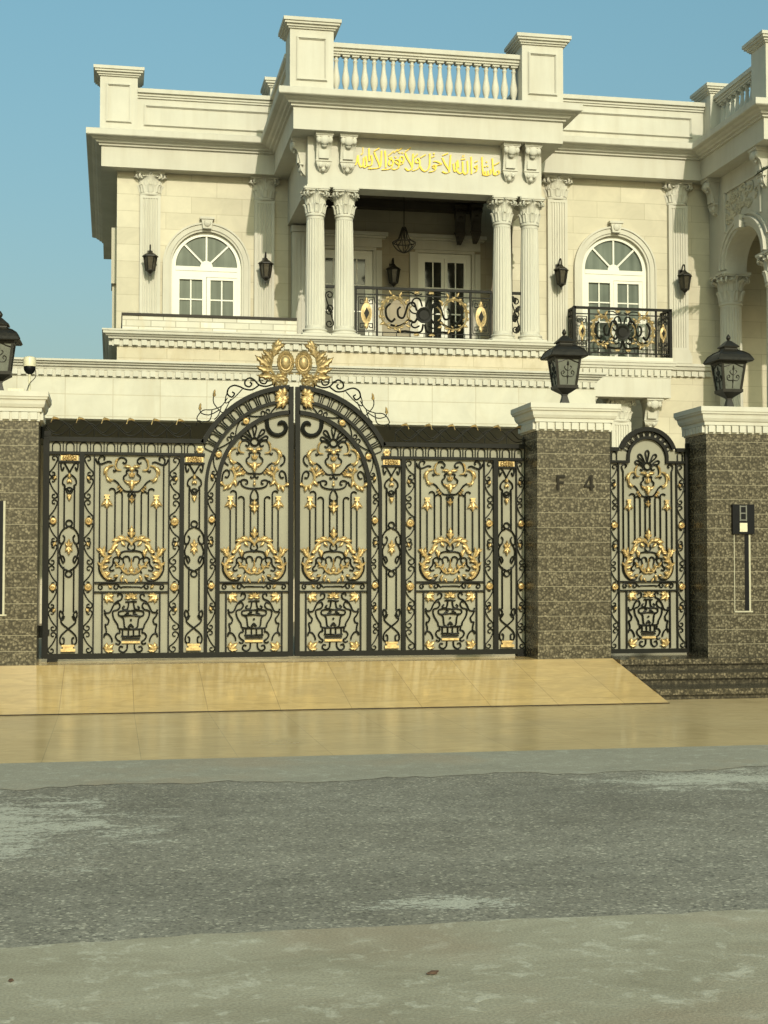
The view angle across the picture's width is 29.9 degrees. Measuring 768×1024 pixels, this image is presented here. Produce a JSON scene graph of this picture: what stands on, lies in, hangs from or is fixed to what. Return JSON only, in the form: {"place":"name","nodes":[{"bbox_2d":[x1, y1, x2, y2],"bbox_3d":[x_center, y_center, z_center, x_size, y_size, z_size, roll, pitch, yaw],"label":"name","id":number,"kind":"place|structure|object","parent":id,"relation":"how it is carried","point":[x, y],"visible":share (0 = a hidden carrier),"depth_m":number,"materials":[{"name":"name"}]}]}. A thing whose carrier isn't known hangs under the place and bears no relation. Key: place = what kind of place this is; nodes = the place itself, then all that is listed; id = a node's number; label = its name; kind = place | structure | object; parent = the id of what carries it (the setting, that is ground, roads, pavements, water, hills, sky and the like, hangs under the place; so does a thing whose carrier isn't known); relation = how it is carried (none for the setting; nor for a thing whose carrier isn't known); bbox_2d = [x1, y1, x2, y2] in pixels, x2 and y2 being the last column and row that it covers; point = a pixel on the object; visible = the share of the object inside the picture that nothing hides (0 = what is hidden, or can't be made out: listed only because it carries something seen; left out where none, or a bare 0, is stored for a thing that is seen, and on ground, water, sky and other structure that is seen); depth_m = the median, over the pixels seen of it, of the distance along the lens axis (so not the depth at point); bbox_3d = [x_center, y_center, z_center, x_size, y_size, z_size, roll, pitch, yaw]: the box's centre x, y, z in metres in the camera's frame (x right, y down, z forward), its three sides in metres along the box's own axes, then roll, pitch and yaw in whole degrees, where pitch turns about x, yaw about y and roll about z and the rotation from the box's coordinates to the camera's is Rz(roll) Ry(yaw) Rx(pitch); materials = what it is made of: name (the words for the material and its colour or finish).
{"place":"outdoors","nodes":[
{"label":"outdoors","id":0,"kind":"place"},
{"bbox_2d":[0,390,51,665],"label":"gate pillar","id":1,"kind":"structure","parent":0,"point":[22,418],"depth_m":13.82,"materials":[{"name":"brown stone"}]},
{"bbox_2d":[0,311,22,389],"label":"pillar lamp","id":2,"kind":"object","parent":1,"relation":"on","point":[10,340],"visible":1,"depth_m":14.04,"materials":[{"name":"metal"}]},
{"bbox_2d":[8,388,23,390],"bbox_3d":[-3.600,-1.176,14.088,0.150,0.055,0.088,0,-2,-11],"label":"junction box","id":3,"kind":"object","parent":1,"relation":"on","point":[11,389],"visible":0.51,"depth_m":14.05,"materials":[{"name":"white plastic"}]},
{"bbox_2d":[23,356,35,390],"bbox_3d":[-3.485,-1.339,14.161,0.130,0.387,0.126,0,-2,-11],"label":"security camera","id":4,"kind":"object","parent":1,"relation":"on","point":[29,364],"visible":0.93,"depth_m":14.12,"materials":[{"name":"white plastic"}]},
{"bbox_2d":[39,622,293,658],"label":"courtyard","id":5,"kind":"structure","parent":0,"point":[40,640],"depth_m":17.59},
{"bbox_2d":[2,357,606,623],"bbox_3d":[-4.204,-0.093,22.055,14.190,3.769,5.135,0,-2,-11],"label":"carport","id":6,"kind":"object","parent":5,"relation":"on","point":[95,392],"visible":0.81,"depth_m":20.37,"materials":[{"name":"tile"}]},
{"bbox_2d":[86,15,767,621],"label":"villa","id":7,"kind":"object","parent":5,"relation":"on","point":[310,177],"visible":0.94,"depth_m":27.76,"materials":[{"name":"stone"}]},
{"bbox_2d":[142,244,157,275],"bbox_3d":[-4.463,-4.803,27.486,0.310,0.625,0.334,0,-2,-11],"label":"wall lantern","id":8,"kind":"object","parent":7,"relation":"attached to","point":[150,257],"depth_m":27.39,"materials":[{"name":"metal"}]},
{"bbox_2d":[162,216,250,315],"bbox_3d":[-3.436,-4.334,27.903,1.690,2.750,0.280,0,-2,-11],"label":"window","id":9,"kind":"structure","parent":7,"relation":"in","point":[205,275],"depth_m":28.00,"materials":[{"name":"white paint"}]},
{"bbox_2d":[258,252,273,282],"bbox_3d":[-2.292,-4.735,27.894,0.310,0.625,0.334,0,-2,-11],"label":"wall lantern","id":10,"kind":"object","parent":7,"relation":"attached to","point":[265,265],"depth_m":27.79,"materials":[{"name":"metal"}]},
{"bbox_2d":[324,229,387,335],"bbox_3d":[-0.754,-4.239,28.412,1.660,2.600,0.250,0,-2,-11],"label":"door","id":11,"kind":"structure","parent":7,"relation":"in","point":[367,262],"depth_m":28.52,"materials":[{"name":"white paint"}]},
{"bbox_2d":[386,258,400,286],"bbox_3d":[0.182,-4.721,28.463,0.310,0.625,0.334,0,-2,-11],"label":"wall lantern","id":12,"kind":"object","parent":7,"relation":"attached to","point":[393,271],"depth_m":28.36,"materials":[{"name":"metal"}]},
{"bbox_2d":[392,197,415,252],"bbox_3d":[0.376,-5.441,27.068,0.458,1.163,0.454,0,-2,-11],"label":"hanging lantern","id":13,"kind":"object","parent":7,"relation":"hanging from","point":[403,231],"visible":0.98,"depth_m":27.03,"materials":[{"name":"metal"}]},
{"bbox_2d":[405,233,486,338],"bbox_3d":[1.222,-4.225,28.785,1.660,2.600,0.250,0,-2,-11],"label":"door","id":14,"kind":"structure","parent":7,"relation":"in","point":[444,269],"depth_m":28.85,"materials":[{"name":"white paint"}]},
{"bbox_2d":[554,258,568,289],"bbox_3d":[3.410,-4.594,27.795,0.310,0.625,0.334,0,-2,-11],"label":"wall lantern","id":15,"kind":"object","parent":7,"relation":"attached to","point":[561,271],"depth_m":27.70,"materials":[{"name":"metal"}]},
{"bbox_2d":[573,220,657,357],"bbox_3d":[4.535,-4.321,28.239,1.690,2.750,0.280,0,-2,-11],"label":"window","id":16,"kind":"structure","parent":7,"relation":"in","point":[607,271],"depth_m":28.34,"materials":[{"name":"white paint"}]},
{"bbox_2d":[677,264,691,294],"bbox_3d":[5.891,-4.561,28.263,0.310,0.625,0.334,0,-2,-11],"label":"wall lantern","id":17,"kind":"object","parent":7,"relation":"attached to","point":[684,278],"depth_m":28.16,"materials":[{"name":"metal"}]},
{"bbox_2d":[0,766,767,947],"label":"road","id":18,"kind":"structure","parent":0,"point":[98,863],"depth_m":6.36,"materials":[{"name":"grey asphalt"}]},
{"bbox_2d":[0,745,767,789],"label":"gutter","id":19,"kind":"object","parent":18,"relation":"on","point":[31,776],"visible":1,"depth_m":9.09,"materials":[{"name":"concrete"}]},
{"bbox_2d":[0,909,767,1023],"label":"pavement","id":20,"kind":"structure","parent":0,"point":[706,967],"depth_m":4.38,"materials":[{"name":"concrete"}]},
{"bbox_2d":[426,970,438,973],"bbox_3d":[0.149,1.404,4.398,0.045,0.006,0.031,0,-2,-11],"label":"fallen leaf","id":21,"kind":"object","parent":20,"relation":"on","point":[433,972],"visible":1,"depth_m":4.39,"materials":[{"name":"brown plant"}]},
{"bbox_2d":[0,698,767,762],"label":"pavement","id":22,"kind":"structure","parent":0,"point":[243,734],"depth_m":11.05,"materials":[{"name":"tile"}]},
{"bbox_2d":[0,703,660,715],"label":"ramp joint","id":23,"kind":"object","parent":22,"relation":"on","point":[328,709],"visible":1,"depth_m":12.71,"materials":[{"name":"stone"}]},
{"bbox_2d":[0,654,668,715],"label":"driveway ramp","id":24,"kind":"structure","parent":22,"relation":"on","point":[122,686],"depth_m":13.51,"materials":[{"name":"tile"}]},
{"bbox_2d":[39,338,294,661],"bbox_3d":[-2.180,-0.152,14.565,2.562,3.292,0.100,0,-2,-11],"label":"gate leaf","id":25,"kind":"object","parent":24,"relation":"on","point":[166,547],"visible":1,"depth_m":14.57,"materials":[{"name":"black metal"}]},
{"bbox_2d":[294,340,525,656],"bbox_3d":[0.333,-0.134,15.040,2.562,3.292,0.100,0,-2,-11],"label":"gate leaf","id":26,"kind":"object","parent":24,"relation":"on","point":[410,548],"visible":1,"depth_m":14.99,"materials":[{"name":"black metal"}]},
{"bbox_2d":[0,0,767,358],"label":"sky","id":27,"kind":"structure","parent":0,"point":[56,293],"materials":[{"name":"blue"}]},
{"bbox_2d":[511,402,620,658],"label":"gate pillar","id":28,"kind":"structure","parent":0,"point":[567,526],"depth_m":14.86,"materials":[{"name":"brown stone"}]},
{"bbox_2d":[540,329,588,402],"bbox_3d":[1.906,-1.521,15.218,0.414,0.833,0.414,0,-2,-11],"label":"pillar lamp","id":29,"kind":"object","parent":28,"relation":"on","point":[564,356],"visible":1,"depth_m":15.11,"materials":[{"name":"metal"}]},
{"bbox_2d":[673,406,767,656],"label":"gate pillar","id":30,"kind":"structure","parent":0,"point":[728,457],"depth_m":15.19,"materials":[{"name":"brown stone"}]},
{"bbox_2d":[610,427,690,652],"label":"side gate","id":31,"kind":"structure","parent":30,"relation":"attached to","point":[650,538],"depth_m":15.51,"materials":[{"name":"black metal"}]},
{"bbox_2d":[703,334,754,406],"bbox_3d":[3.724,-1.508,15.561,0.414,0.833,0.414,0,-2,-11],"label":"pillar lamp","id":32,"kind":"object","parent":30,"relation":"on","point":[728,361],"visible":1,"depth_m":15.46,"materials":[{"name":"metal"}]},
{"bbox_2d":[731,504,754,533],"bbox_3d":[3.786,0.075,15.184,0.245,0.311,0.042,0,-2,-11],"label":"intercom","id":33,"kind":"object","parent":30,"relation":"attached to","point":[742,519],"visible":1,"depth_m":15.17,"materials":[{"name":"black plastic"}]},
{"bbox_2d":[755,165,767,175],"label":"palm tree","id":34,"kind":"object","parent":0,"point":[762,169],"visible":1,"depth_m":24.45,"materials":[{"name":"green plant"}]},
{"label":"ground","id":35,"kind":"structure","parent":0,"visible":0},
{"bbox_2d":[611,653,767,699],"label":"entrance steps","id":36,"kind":"structure","parent":35,"relation":"on","point":[673,676],"depth_m":14.38,"materials":[{"name":"stone"}]}
]}

